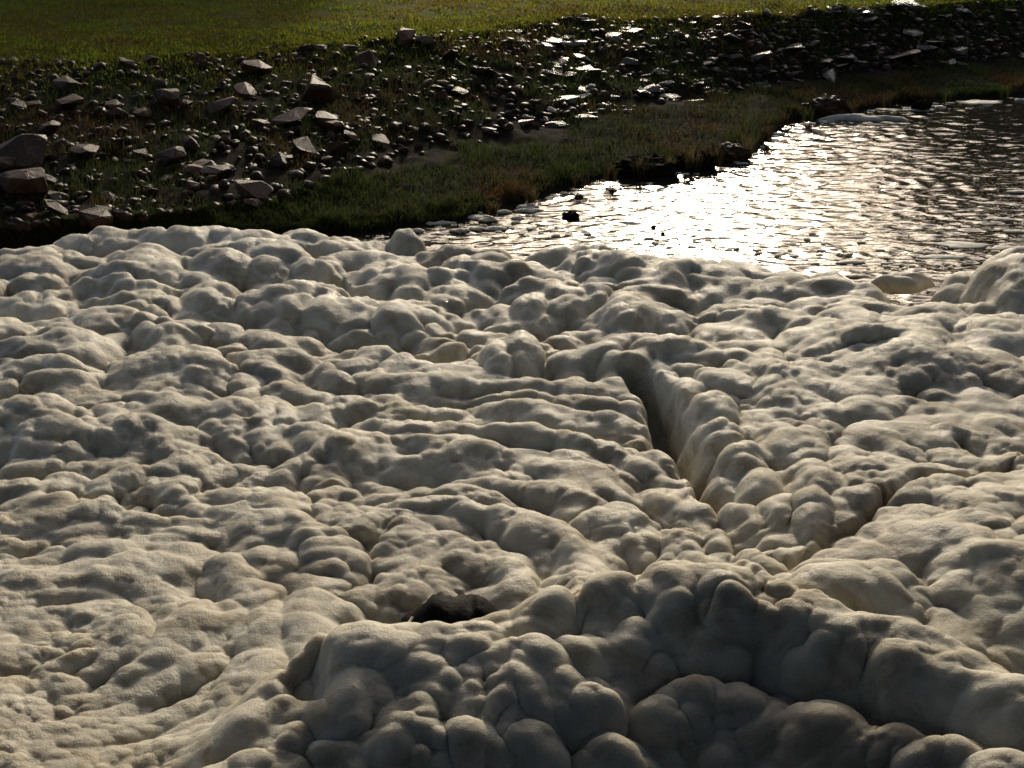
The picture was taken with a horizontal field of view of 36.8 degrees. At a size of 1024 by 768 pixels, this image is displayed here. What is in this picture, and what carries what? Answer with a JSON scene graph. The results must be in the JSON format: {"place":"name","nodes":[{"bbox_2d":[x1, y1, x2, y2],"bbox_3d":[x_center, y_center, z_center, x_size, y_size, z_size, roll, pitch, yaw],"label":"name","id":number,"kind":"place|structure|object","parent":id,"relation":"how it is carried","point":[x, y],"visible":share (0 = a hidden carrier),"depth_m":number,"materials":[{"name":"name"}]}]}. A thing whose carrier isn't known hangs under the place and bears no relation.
{"place":"outdoors","nodes":[
{"label":"outdoors","id":0,"kind":"place"},
{"bbox_2d":[0,0,1023,248],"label":"bank","id":1,"kind":"structure","parent":0,"point":[442,150],"depth_m":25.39,"materials":[{"name":"plant"}]},
{"bbox_2d":[0,156,21,171],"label":"stone","id":2,"kind":"object","parent":1,"relation":"on","point":[7,162],"visible":0.58,"depth_m":20.33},
{"bbox_2d":[11,100,28,110],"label":"stone","id":3,"kind":"object","parent":1,"relation":"on","point":[17,104],"visible":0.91,"depth_m":22.52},
{"bbox_2d":[0,134,46,168],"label":"stone","id":4,"kind":"object","parent":1,"relation":"on","point":[26,150],"visible":0.89,"depth_m":20.55,"materials":[{"name":"stone"}]},
{"bbox_2d":[0,167,47,196],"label":"stone","id":5,"kind":"object","parent":1,"relation":"on","point":[28,181],"visible":1,"depth_m":19.57,"materials":[{"name":"stone"}]},
{"bbox_2d":[22,213,38,221],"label":"stone","id":6,"kind":"object","parent":1,"relation":"on","point":[30,216],"visible":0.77,"depth_m":18.99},
{"bbox_2d":[25,100,40,108],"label":"stone","id":7,"kind":"object","parent":1,"relation":"on","point":[34,103],"visible":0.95,"depth_m":22.66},
{"bbox_2d":[37,120,60,135],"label":"stone","id":8,"kind":"object","parent":1,"relation":"on","point":[49,126],"visible":0.93,"depth_m":21.74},
{"bbox_2d":[45,174,57,184],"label":"stone","id":9,"kind":"object","parent":1,"relation":"on","point":[51,179],"visible":0.35,"depth_m":20.09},
{"bbox_2d":[44,199,68,214],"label":"stone","id":10,"kind":"object","parent":1,"relation":"on","point":[57,207],"visible":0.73,"depth_m":19.19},
{"bbox_2d":[48,190,69,200],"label":"stone","id":11,"kind":"object","parent":1,"relation":"on","point":[54,195],"visible":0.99,"depth_m":19.64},
{"bbox_2d":[50,76,78,92],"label":"stone","id":12,"kind":"object","parent":1,"relation":"on","point":[62,82],"visible":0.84,"depth_m":23.38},
{"bbox_2d":[55,94,83,105],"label":"stone","id":13,"kind":"object","parent":1,"relation":"on","point":[72,99],"visible":0.99,"depth_m":22.66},
{"bbox_2d":[68,144,99,154],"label":"stone","id":14,"kind":"object","parent":1,"relation":"on","point":[84,149],"visible":1,"depth_m":20.94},
{"bbox_2d":[79,205,113,229],"bbox_3d":[-5.111,-2.011,19.019,0.402,0.326,0.425,19,27,41],"label":"stone","id":15,"kind":"object","parent":1,"relation":"on","point":[95,217],"visible":0.89,"depth_m":18.87,"materials":[{"name":"stone"}]},
{"bbox_2d":[101,191,116,201],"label":"stone","id":16,"kind":"object","parent":1,"relation":"on","point":[109,195],"visible":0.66,"depth_m":19.72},
{"bbox_2d":[104,99,121,108],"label":"stone","id":17,"kind":"object","parent":1,"relation":"on","point":[114,103],"visible":0.8,"depth_m":22.89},
{"bbox_2d":[104,107,128,117],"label":"stone","id":18,"kind":"object","parent":1,"relation":"on","point":[115,112],"visible":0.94,"depth_m":22.54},
{"bbox_2d":[118,57,137,68],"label":"stone","id":19,"kind":"object","parent":1,"relation":"on","point":[125,62],"visible":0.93,"depth_m":24.45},
{"bbox_2d":[133,148,148,157],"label":"stone","id":20,"kind":"object","parent":1,"relation":"on","point":[136,152],"visible":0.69,"depth_m":21.05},
{"bbox_2d":[132,107,151,116],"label":"stone","id":21,"kind":"object","parent":1,"relation":"on","point":[142,110],"visible":1,"depth_m":22.55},
{"bbox_2d":[152,79,168,88],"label":"stone","id":22,"kind":"object","parent":1,"relation":"on","point":[164,83],"visible":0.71,"depth_m":23.75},
{"bbox_2d":[154,88,179,107],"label":"stone","id":23,"kind":"object","parent":1,"relation":"on","point":[170,97],"visible":0.99,"depth_m":22.91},
{"bbox_2d":[157,146,186,164],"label":"stone","id":24,"kind":"object","parent":1,"relation":"on","point":[173,154],"visible":0.96,"depth_m":20.91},
{"bbox_2d":[181,135,199,150],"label":"stone","id":25,"kind":"object","parent":1,"relation":"on","point":[186,140],"visible":0.99,"depth_m":21.41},
{"bbox_2d":[185,180,199,190],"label":"stone","id":26,"kind":"object","parent":1,"relation":"on","point":[191,185],"visible":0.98,"depth_m":20.09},
{"bbox_2d":[183,164,204,175],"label":"stone","id":27,"kind":"object","parent":1,"relation":"on","point":[194,167],"visible":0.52,"depth_m":20.67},
{"bbox_2d":[193,52,205,63],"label":"stone","id":28,"kind":"object","parent":1,"relation":"on","point":[198,56],"visible":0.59,"depth_m":25.07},
{"bbox_2d":[193,159,216,165],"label":"stone","id":29,"kind":"object","parent":1,"relation":"on","point":[204,162],"visible":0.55,"depth_m":20.85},
{"bbox_2d":[199,165,232,179],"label":"stone","id":30,"kind":"object","parent":1,"relation":"on","point":[225,171],"visible":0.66,"depth_m":20.57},
{"bbox_2d":[205,97,237,114],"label":"stone","id":31,"kind":"object","parent":1,"relation":"on","point":[219,105],"visible":1,"depth_m":22.91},
{"bbox_2d":[216,135,231,144],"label":"stone","id":32,"kind":"object","parent":1,"relation":"on","point":[226,139],"visible":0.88,"depth_m":21.77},
{"bbox_2d":[233,82,256,97],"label":"stone","id":33,"kind":"object","parent":1,"relation":"on","point":[245,89],"visible":1,"depth_m":23.82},
{"bbox_2d":[242,198,262,206],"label":"stone","id":34,"kind":"object","parent":1,"relation":"on","point":[255,202],"visible":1,"depth_m":20.07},
{"bbox_2d":[235,180,273,198],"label":"stone","id":35,"kind":"object","parent":1,"relation":"on","point":[258,189],"visible":1,"depth_m":20.28,"materials":[{"name":"stone"}]},
{"bbox_2d":[240,59,272,74],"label":"stone","id":36,"kind":"object","parent":1,"relation":"on","point":[253,66],"visible":1,"depth_m":24.64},
{"bbox_2d":[250,119,271,129],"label":"stone","id":37,"kind":"object","parent":1,"relation":"on","point":[257,123],"visible":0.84,"depth_m":22.60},
{"bbox_2d":[269,152,287,168],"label":"stone","id":38,"kind":"object","parent":1,"relation":"on","point":[278,160],"visible":1,"depth_m":21.29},
{"bbox_2d":[269,107,311,125],"bbox_3d":[-3.314,-3.986,22.925,0.661,0.168,0.566,-9,23,11],"label":"stone","id":39,"kind":"object","parent":1,"relation":"on","point":[293,115],"visible":0.99,"depth_m":22.80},
{"bbox_2d":[293,136,316,155],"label":"stone","id":40,"kind":"object","parent":1,"relation":"on","point":[301,144],"visible":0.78,"depth_m":21.85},
{"bbox_2d":[299,44,317,51],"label":"stone","id":41,"kind":"object","parent":1,"relation":"on","point":[310,47],"visible":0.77,"depth_m":25.93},
{"bbox_2d":[301,75,335,102],"bbox_3d":[-3.046,-4.546,24.096,0.512,0.527,0.640,16,58,12],"label":"stone","id":42,"kind":"object","parent":1,"relation":"on","point":[319,89],"visible":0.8,"depth_m":23.96,"materials":[{"name":"stone"}]},
{"bbox_2d":[313,45,326,51],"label":"stone","id":43,"kind":"object","parent":1,"relation":"on","point":[322,47],"visible":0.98,"depth_m":26.04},
{"bbox_2d":[315,111,336,126],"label":"stone","id":44,"kind":"object","parent":1,"relation":"on","point":[321,117],"visible":0.81,"depth_m":23.06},
{"bbox_2d":[323,120,344,132],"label":"stone","id":45,"kind":"object","parent":1,"relation":"on","point":[335,125],"visible":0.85,"depth_m":22.84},
{"bbox_2d":[327,142,349,153],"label":"stone","id":46,"kind":"object","parent":1,"relation":"on","point":[338,147],"visible":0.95,"depth_m":22.16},
{"bbox_2d":[340,44,355,51],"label":"stone","id":47,"kind":"object","parent":1,"relation":"on","point":[352,48],"visible":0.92,"depth_m":26.23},
{"bbox_2d":[344,130,359,143],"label":"stone","id":48,"kind":"object","parent":1,"relation":"on","point":[349,135],"visible":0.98,"depth_m":22.62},
{"bbox_2d":[353,50,378,68],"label":"stone","id":49,"kind":"object","parent":1,"relation":"on","point":[367,57],"visible":0.6,"depth_m":25.87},
{"bbox_2d":[372,134,389,144],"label":"stone","id":50,"kind":"object","parent":1,"relation":"on","point":[382,138],"visible":0.97,"depth_m":22.98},
{"bbox_2d":[396,27,415,45],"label":"stone","id":51,"kind":"object","parent":1,"relation":"on","point":[405,35],"visible":1,"depth_m":26.90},
{"bbox_2d":[416,35,434,44],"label":"stone","id":52,"kind":"object","parent":1,"relation":"on","point":[428,41],"visible":1,"depth_m":27.06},
{"bbox_2d":[433,90,448,102],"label":"stone","id":53,"kind":"object","parent":1,"relation":"on","point":[442,95],"visible":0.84,"depth_m":24.93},
{"bbox_2d":[442,49,458,57],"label":"stone","id":54,"kind":"object","parent":1,"relation":"on","point":[450,53],"visible":0.96,"depth_m":26.75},
{"bbox_2d":[451,86,468,94],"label":"stone","id":55,"kind":"object","parent":1,"relation":"on","point":[458,90],"visible":1,"depth_m":25.44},
{"bbox_2d":[474,67,496,75],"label":"stone","id":56,"kind":"object","parent":1,"relation":"on","point":[480,70],"visible":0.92,"depth_m":26.30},
{"bbox_2d":[481,200,503,215],"bbox_3d":[-0.277,-2.377,20.654,0.360,0.240,0.292,0,20,0],"label":"grass tuft","id":57,"kind":"object","parent":1,"relation":"on","point":[493,208],"visible":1,"depth_m":20.65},
{"bbox_2d":[0,0,1023,206],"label":"weeds","id":58,"kind":"object","parent":1,"relation":"on","point":[392,74],"visible":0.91,"depth_m":25.55,"materials":[{"name":"green plant"}]},
{"bbox_2d":[0,0,1023,233],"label":"rubble","id":59,"kind":"object","parent":1,"relation":"on","point":[30,205],"visible":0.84,"depth_m":25.12,"materials":[{"name":"stone"}]},
{"bbox_2d":[0,0,1023,90],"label":"lawn grass","id":60,"kind":"structure","parent":1,"relation":"on","point":[93,54],"depth_m":28.78,"materials":[{"name":"plant"}]},
{"bbox_2d":[521,185,539,203],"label":"grass tuft","id":61,"kind":"object","parent":1,"relation":"on","point":[530,198],"visible":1,"depth_m":21.32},
{"bbox_2d":[539,69,559,76],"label":"stone","id":62,"kind":"object","parent":1,"relation":"on","point":[549,73],"visible":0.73,"depth_m":27.11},
{"bbox_2d":[544,37,565,47],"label":"stone","id":63,"kind":"object","parent":1,"relation":"on","point":[555,41],"visible":0.91,"depth_m":28.50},
{"bbox_2d":[545,121,567,127],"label":"stone","id":64,"kind":"object","parent":1,"relation":"on","point":[555,124],"visible":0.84,"depth_m":25.13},
{"bbox_2d":[557,95,578,102],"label":"stone","id":65,"kind":"object","parent":1,"relation":"on","point":[570,98],"visible":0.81,"depth_m":26.26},
{"bbox_2d":[565,40,586,45],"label":"stone","id":66,"kind":"object","parent":1,"relation":"on","point":[578,42],"visible":0.75,"depth_m":28.70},
{"bbox_2d":[571,53,593,63],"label":"stone","id":67,"kind":"object","parent":1,"relation":"on","point":[581,57],"visible":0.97,"depth_m":28.19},
{"bbox_2d":[574,65,593,72],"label":"stone","id":68,"kind":"object","parent":1,"relation":"on","point":[585,68],"visible":0.52,"depth_m":27.69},
{"bbox_2d":[594,158,621,181],"bbox_3d":[1.412,-3.142,22.615,0.407,0.336,0.557,-17,26,-38],"label":"grass tuft","id":69,"kind":"object","parent":1,"relation":"on","point":[612,175],"visible":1,"depth_m":22.61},
{"bbox_2d":[605,32,621,42],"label":"stone","id":70,"kind":"object","parent":1,"relation":"on","point":[612,37],"visible":0.98,"depth_m":29.30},
{"bbox_2d":[620,57,638,64],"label":"stone","id":71,"kind":"object","parent":1,"relation":"on","point":[629,61],"visible":1,"depth_m":28.34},
{"bbox_2d":[619,28,643,32],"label":"stone","id":72,"kind":"object","parent":1,"relation":"on","point":[633,29],"visible":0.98,"depth_m":29.62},
{"bbox_2d":[612,153,681,177],"bbox_3d":[2.028,-3.274,23.318,1.073,0.419,0.752,0,20,0],"label":"mud clod","id":73,"kind":"object","parent":1,"relation":"on","point":[660,166],"visible":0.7,"depth_m":23.14,"materials":[{"name":"soil"}]},
{"bbox_2d":[643,84,659,93],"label":"stone","id":74,"kind":"object","parent":1,"relation":"on","point":[653,88],"visible":0.52,"depth_m":27.37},
{"bbox_2d":[657,94,680,98],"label":"stone","id":75,"kind":"object","parent":1,"relation":"on","point":[670,96],"visible":0.9,"depth_m":27.39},
{"bbox_2d":[675,149,714,169],"bbox_3d":[2.822,-3.429,23.781,0.657,0.389,0.469,0,20,0],"label":"mud clod","id":76,"kind":"object","parent":1,"relation":"on","point":[707,161],"visible":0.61,"depth_m":23.64,"materials":[{"name":"soil"}]},
{"bbox_2d":[677,143,706,168],"bbox_3d":[2.725,-3.508,23.399,0.680,0.486,0.521,0,20,0],"label":"grass tuft","id":77,"kind":"object","parent":76,"relation":"on","point":[689,160],"visible":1,"depth_m":23.44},
{"bbox_2d":[698,139,723,165],"bbox_3d":[3.096,-3.574,23.679,0.561,0.419,0.434,0,20,0],"label":"grass tuft","id":78,"kind":"object","parent":76,"relation":"on","point":[716,152],"visible":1,"depth_m":23.67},
{"bbox_2d":[722,33,739,39],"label":"stone","id":79,"kind":"object","parent":1,"relation":"on","point":[731,36],"visible":0.99,"depth_m":29.72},
{"bbox_2d":[711,142,751,161],"bbox_3d":[3.456,-3.627,24.321,0.667,0.362,0.485,0,20,0],"label":"mud clod","id":80,"kind":"object","parent":1,"relation":"on","point":[733,152],"visible":0.59,"depth_m":24.17,"materials":[{"name":"soil"}]},
{"bbox_2d":[748,51,771,62],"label":"stone","id":81,"kind":"object","parent":1,"relation":"on","point":[758,56],"visible":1,"depth_m":29.38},
{"bbox_2d":[756,122,778,141],"bbox_3d":[4.217,-4.184,25.423,0.538,0.373,0.498,-16,26,-38],"label":"grass tuft","id":82,"kind":"object","parent":1,"relation":"on","point":[766,136],"visible":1,"depth_m":25.42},
{"bbox_2d":[772,109,794,125],"bbox_3d":[4.712,-4.650,26.789,0.481,0.314,0.377,-14,24,-34],"label":"grass tuft","id":83,"kind":"object","parent":1,"relation":"on","point":[785,120],"visible":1,"depth_m":26.78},
{"bbox_2d":[785,45,804,50],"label":"stone","id":84,"kind":"object","parent":1,"relation":"on","point":[798,47],"visible":0.97,"depth_m":30.01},
{"bbox_2d":[802,94,847,116],"bbox_3d":[5.745,-5.041,28.062,0.922,0.513,0.656,0,20,0],"label":"mud clod","id":85,"kind":"object","parent":1,"relation":"on","point":[821,104],"visible":0.59,"depth_m":27.82,"materials":[{"name":"soil"}]},
{"bbox_2d":[822,68,835,81],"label":"stone","id":86,"kind":"object","parent":1,"relation":"on","point":[831,73],"visible":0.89,"depth_m":29.89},
{"bbox_2d":[844,100,856,113],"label":"grass tuft","id":87,"kind":"object","parent":1,"relation":"on","point":[851,109],"visible":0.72,"depth_m":27.80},
{"bbox_2d":[856,11,875,16],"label":"stone","id":88,"kind":"object","parent":1,"relation":"on","point":[868,13],"visible":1,"depth_m":31.60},
{"bbox_2d":[878,92,895,107],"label":"grass tuft","id":89,"kind":"object","parent":1,"relation":"on","point":[886,103],"visible":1,"depth_m":28.50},
{"bbox_2d":[890,3,905,10],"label":"stone","id":90,"kind":"object","parent":1,"relation":"on","point":[899,6],"visible":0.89,"depth_m":32.00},
{"bbox_2d":[888,49,920,58],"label":"stone","id":91,"kind":"object","parent":1,"relation":"on","point":[909,52],"visible":0.94,"depth_m":31.02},
{"bbox_2d":[891,0,921,7],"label":"stone","id":92,"kind":"object","parent":1,"relation":"on","point":[912,2],"visible":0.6,"depth_m":32.47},
{"bbox_2d":[903,28,922,36],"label":"stone","id":93,"kind":"object","parent":1,"relation":"on","point":[914,32],"visible":1,"depth_m":31.72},
{"bbox_2d":[914,45,937,50],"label":"stone","id":94,"kind":"object","parent":1,"relation":"on","point":[924,48],"visible":1,"depth_m":31.33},
{"bbox_2d":[940,87,956,101],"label":"grass tuft","id":95,"kind":"object","parent":1,"relation":"on","point":[947,98],"visible":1,"depth_m":29.05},
{"bbox_2d":[949,47,966,54],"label":"stone","id":96,"kind":"object","parent":1,"relation":"on","point":[960,51],"visible":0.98,"depth_m":31.69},
{"bbox_2d":[998,83,1012,97],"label":"grass tuft","id":97,"kind":"object","parent":1,"relation":"on","point":[1004,92],"visible":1,"depth_m":29.48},
{"bbox_2d":[327,96,1023,306],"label":"water","id":98,"kind":"structure","parent":0,"point":[940,158],"depth_m":21.49,"materials":[{"name":"black liquid"}]},
{"bbox_2d":[468,215,493,219],"bbox_3d":[-0.447,-2.245,20.709,0.431,0.051,0.191,0,20,0],"label":"foam patch","id":99,"kind":"object","parent":98,"relation":"on","point":[474,217],"visible":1,"depth_m":20.69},
{"bbox_2d":[483,226,507,230],"bbox_3d":[-0.217,-2.047,20.163,0.343,0.052,0.166,0,20,0],"label":"foam patch","id":100,"kind":"object","parent":98,"relation":"on","point":[497,228],"visible":1,"depth_m":20.11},
{"bbox_2d":[0,225,1023,767],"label":"foam","id":101,"kind":"object","parent":98,"relation":"on","point":[262,491],"visible":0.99,"depth_m":10.42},
{"bbox_2d":[401,591,497,623],"bbox_3d":[-0.333,1.444,8.898,0.555,0.454,0.512,-18,26,-40],"label":"black rock","id":102,"kind":"object","parent":101,"relation":"in","point":[442,607],"visible":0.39,"depth_m":8.78,"materials":[{"name":"stone"}]},
{"bbox_2d":[515,208,543,212],"bbox_3d":[0.233,-2.383,21.092,0.416,0.048,0.196,0,20,0],"label":"foam patch","id":103,"kind":"object","parent":98,"relation":"on","point":[530,210],"visible":1,"depth_m":21.06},
{"bbox_2d":[562,210,579,218],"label":"stone","id":104,"kind":"object","parent":98,"relation":"on","point":[570,214],"visible":1,"depth_m":20.73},
{"bbox_2d":[572,169,587,188],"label":"grass tuft","id":105,"kind":"object","parent":98,"relation":"on","point":[579,184],"visible":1,"depth_m":22.17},
{"bbox_2d":[625,150,653,177],"bbox_3d":[1.912,-3.284,22.877,0.515,0.422,0.494,16,25,37],"label":"grass tuft","id":106,"kind":"object","parent":98,"relation":"on","point":[640,167],"visible":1,"depth_m":22.89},
{"bbox_2d":[434,99,1023,273],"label":"foam flecks","id":107,"kind":"object","parent":98,"relation":"on","point":[779,254],"visible":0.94,"depth_m":19.62,"materials":[{"name":"liquid"}]},
{"bbox_2d":[737,127,758,157],"bbox_3d":[3.674,-3.791,24.216,0.555,0.459,0.541,-10,22,-26],"label":"grass tuft","id":108,"kind":"object","parent":98,"relation":"on","point":[746,146],"visible":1,"depth_m":24.23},
{"bbox_2d":[802,101,814,121],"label":"grass tuft","id":109,"kind":"object","parent":98,"relation":"on","point":[807,116],"visible":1,"depth_m":27.20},
{"bbox_2d":[835,260,865,263],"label":"foam patch","id":110,"kind":"object","parent":98,"relation":"on","point":[849,261],"visible":1,"depth_m":18.61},
{"bbox_2d":[846,274,867,277],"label":"foam patch","id":111,"kind":"object","parent":98,"relation":"on","point":[856,275],"visible":1,"depth_m":18.03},
{"bbox_2d":[818,114,907,120],"bbox_3d":[6.281,-4.772,27.596,1.677,0.141,0.312,0,20,0],"label":"foam patch","id":112,"kind":"object","parent":98,"relation":"on","point":[849,117],"visible":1,"depth_m":27.53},
{"bbox_2d":[870,272,935,293],"bbox_3d":[4.153,-1.078,16.393,0.772,0.217,0.389,0,20,0],"label":"foam lump","id":113,"kind":"object","parent":98,"relation":"on","point":[905,283],"visible":0.94,"depth_m":16.28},
{"bbox_2d":[911,99,932,110],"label":"mud clod","id":114,"kind":"object","parent":98,"relation":"in","point":[922,104],"visible":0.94,"depth_m":28.49,"materials":[{"name":"soil"}]},
{"bbox_2d":[917,254,964,258],"bbox_3d":[5.264,-1.563,18.869,0.596,0.032,0.228,0,20,0],"label":"foam patch","id":115,"kind":"object","parent":98,"relation":"on","point":[936,256],"visible":1,"depth_m":18.82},
{"bbox_2d":[930,241,992,248],"bbox_3d":[5.685,-1.761,19.415,0.811,0.030,0.384,0,20,0],"label":"foam patch","id":116,"kind":"object","parent":98,"relation":"on","point":[958,245],"visible":1,"depth_m":19.37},
{"bbox_2d":[958,100,1002,103],"bbox_3d":[8.943,-5.377,29.346,0.968,0.033,0.423,0,20,0],"label":"foam patch","id":117,"kind":"object","parent":98,"relation":"on","point":[980,102],"visible":1,"depth_m":29.29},
{"bbox_2d":[984,217,1014,220],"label":"foam patch","id":118,"kind":"object","parent":98,"relation":"on","point":[1003,219],"visible":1,"depth_m":20.63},
{"bbox_2d":[986,245,1018,249],"bbox_3d":[6.211,-1.710,19.273,0.606,0.032,0.212,0,20,0],"label":"foam patch","id":119,"kind":"object","parent":98,"relation":"on","point":[998,247],"visible":0.77,"depth_m":19.23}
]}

